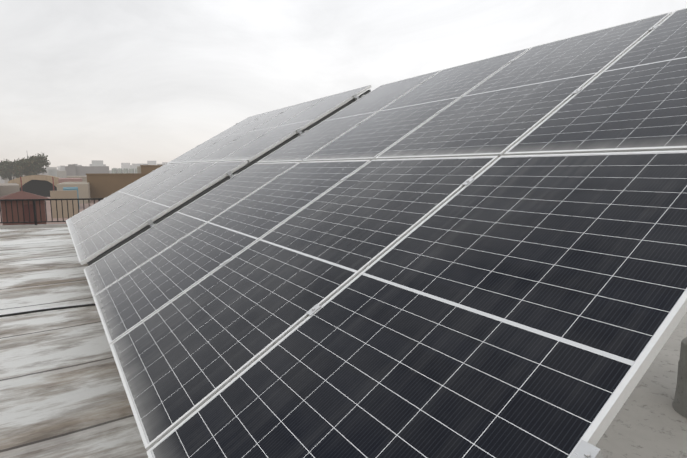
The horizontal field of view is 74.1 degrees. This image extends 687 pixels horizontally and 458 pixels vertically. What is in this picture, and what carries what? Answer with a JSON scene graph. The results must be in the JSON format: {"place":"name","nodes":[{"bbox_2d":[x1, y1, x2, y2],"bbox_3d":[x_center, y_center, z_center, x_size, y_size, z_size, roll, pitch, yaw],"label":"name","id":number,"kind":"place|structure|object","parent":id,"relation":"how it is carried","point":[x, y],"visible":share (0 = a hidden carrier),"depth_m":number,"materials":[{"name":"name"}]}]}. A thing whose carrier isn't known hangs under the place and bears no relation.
{"place":"outdoors","nodes":[
{"label":"outdoors","id":0,"kind":"place"},
{"bbox_2d":[0,183,19,196],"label":"house","id":1,"kind":"structure","parent":0,"point":[7,188],"depth_m":48.32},
{"bbox_2d":[8,175,58,196],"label":"arched building","id":2,"kind":"structure","parent":0,"point":[41,185],"depth_m":59.86,"materials":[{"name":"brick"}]},
{"bbox_2d":[45,167,56,174],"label":"building","id":3,"kind":"structure","parent":0,"point":[46,169],"depth_m":200.32,"materials":[{"name":"grey concrete"}]},
{"bbox_2d":[48,169,56,176],"bbox_3d":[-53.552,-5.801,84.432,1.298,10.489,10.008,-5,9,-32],"label":"building","id":4,"kind":"structure","parent":0,"point":[52,172],"depth_m":79.66,"materials":[{"name":"grey concrete"}]},
{"bbox_2d":[57,171,66,177],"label":"building","id":5,"kind":"structure","parent":0,"point":[61,174],"depth_m":101.52,"materials":[{"name":"grey concrete"}]},
{"bbox_2d":[58,178,81,182],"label":"building","id":6,"kind":"structure","parent":0,"point":[60,180],"depth_m":49.69,"materials":[{"name":"paint"}]},
{"bbox_2d":[67,176,86,181],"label":"building","id":7,"kind":"structure","parent":0,"point":[84,178],"depth_m":64.94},
{"bbox_2d":[112,168,136,172],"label":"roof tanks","id":8,"kind":"object","parent":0,"point":[124,170],"visible":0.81,"depth_m":107.79,"materials":[{"name":"grey plastic"}]},
{"bbox_2d":[121,163,129,169],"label":"building","id":9,"kind":"structure","parent":0,"point":[125,165],"depth_m":304.21,"materials":[{"name":"grey concrete"}]},
{"bbox_2d":[132,164,142,172],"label":"building","id":10,"kind":"structure","parent":0,"point":[134,166],"depth_m":234.63,"materials":[{"name":"grey concrete"}]},
{"bbox_2d":[0,227,686,457],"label":"roof deck","id":11,"kind":"structure","parent":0,"point":[63,394],"depth_m":3.16,"materials":[{"name":"grey concrete"}]},
{"bbox_2d":[0,224,67,228],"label":"roof kerb","id":12,"kind":"structure","parent":11,"relation":"on","point":[33,226],"depth_m":11.35,"materials":[{"name":"grey concrete"}]},
{"bbox_2d":[0,198,103,224],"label":"roof railing","id":13,"kind":"object","parent":12,"relation":"on","point":[34,208],"visible":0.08,"depth_m":11.41,"materials":[{"name":"metal"}]},
{"bbox_2d":[0,304,94,316],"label":"roof cable","id":14,"kind":"object","parent":11,"relation":"on","point":[25,312],"visible":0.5,"depth_m":4.71,"materials":[{"name":"black rubber"}]},
{"bbox_2d":[87,90,370,265],"bbox_3d":[-2.336,-0.916,7.450,3.652,2.313,4.716,-5,9,-32],"label":"mount","id":15,"kind":"object","parent":11,"relation":"on","point":[184,204],"visible":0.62,"depth_m":5.37,"materials":[{"name":"metal"}]},
{"bbox_2d":[66,85,371,264],"bbox_3d":[-2.388,-1.066,7.397,3.662,2.134,4.596,-5,9,-32],"label":"solar array","id":16,"kind":"object","parent":15,"relation":"attached to","point":[99,227],"visible":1,"depth_m":6.47,"materials":[{"name":"grey glass"}]},
{"bbox_2d":[152,25,657,457],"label":"clamps","id":17,"kind":"object","parent":11,"relation":"on","point":[584,449],"visible":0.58,"depth_m":0.95,"materials":[{"name":"metal"}]},
{"bbox_2d":[83,8,686,457],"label":"solar array","id":18,"kind":"object","parent":17,"relation":"on","point":[523,294],"visible":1,"depth_m":1.87,"materials":[{"name":"black glass"}]},
{"bbox_2d":[672,337,686,418],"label":"mount footings","id":19,"kind":"object","parent":11,"relation":"on","point":[679,403],"visible":0.02,"depth_m":2.73,"materials":[{"name":"grey concrete"}]},
{"bbox_2d":[0,0,686,169],"label":"sky","id":20,"kind":"structure","parent":0,"point":[114,82],"materials":[{"name":"white"}]},
{"label":"ground","id":21,"kind":"structure","parent":0,"visible":0},
{"bbox_2d":[0,159,22,180],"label":"tree","id":22,"kind":"object","parent":21,"relation":"on","point":[6,167],"visible":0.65,"depth_m":82.75,"materials":[{"name":"green plant"}]},
{"bbox_2d":[11,153,50,177],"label":"tree","id":23,"kind":"object","parent":21,"relation":"on","point":[32,165],"visible":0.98,"depth_m":76.73,"materials":[{"name":"green plant"}]},
{"bbox_2d":[20,177,53,190],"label":"pillars","id":24,"kind":"structure","parent":21,"relation":"on","point":[21,183],"depth_m":56.22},
{"bbox_2d":[0,197,97,224],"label":"neighbour terrace","id":25,"kind":"structure","parent":21,"relation":"on","point":[48,209],"depth_m":30.21,"materials":[{"name":"concrete"}]},
{"bbox_2d":[0,191,48,224],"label":"red hut","id":26,"kind":"object","parent":25,"relation":"on","point":[21,195],"visible":0.53,"depth_m":19.72,"materials":[{"name":"brown wood"}]},
{"bbox_2d":[50,190,77,217],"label":"tan wall","id":27,"kind":"structure","parent":21,"relation":"on","point":[68,194],"depth_m":25.61,"materials":[{"name":"beige paint"}]},
{"bbox_2d":[63,187,79,208],"bbox_3d":[-19.251,1.642,32.687,0.879,9.166,3.000,-4,9,-31],"label":"blue panel","id":28,"kind":"object","parent":21,"relation":"on","point":[70,188],"visible":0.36,"depth_m":31.01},
{"bbox_2d":[68,164,75,175],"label":"grey block","id":29,"kind":"structure","parent":21,"relation":"on","point":[71,169],"depth_m":127.19,"materials":[{"name":"grey concrete"}]},
{"bbox_2d":[56,182,90,203],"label":"beige house","id":30,"kind":"structure","parent":21,"relation":"on","point":[83,189],"depth_m":36.37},
{"bbox_2d":[65,166,108,175],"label":"grey block","id":31,"kind":"structure","parent":21,"relation":"on","point":[82,170],"depth_m":129.99,"materials":[{"name":"grey concrete"}]},
{"bbox_2d":[92,160,102,165],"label":"white block","id":32,"kind":"structure","parent":31,"relation":"on","point":[97,162],"depth_m":148.37,"materials":[{"name":"grey concrete"}]},
{"bbox_2d":[86,173,147,197],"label":"building","id":33,"kind":"structure","parent":21,"relation":"on","point":[103,185],"depth_m":40.78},
{"bbox_2d":[140,165,162,173],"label":"building","id":34,"kind":"structure","parent":21,"relation":"on","point":[148,169],"depth_m":45.65,"materials":[{"name":"brown concrete"}]},
{"bbox_2d":[147,161,155,164],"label":"building","id":35,"kind":"structure","parent":21,"relation":"on","point":[151,162],"depth_m":292.25,"materials":[{"name":"grey concrete"}]}
]}

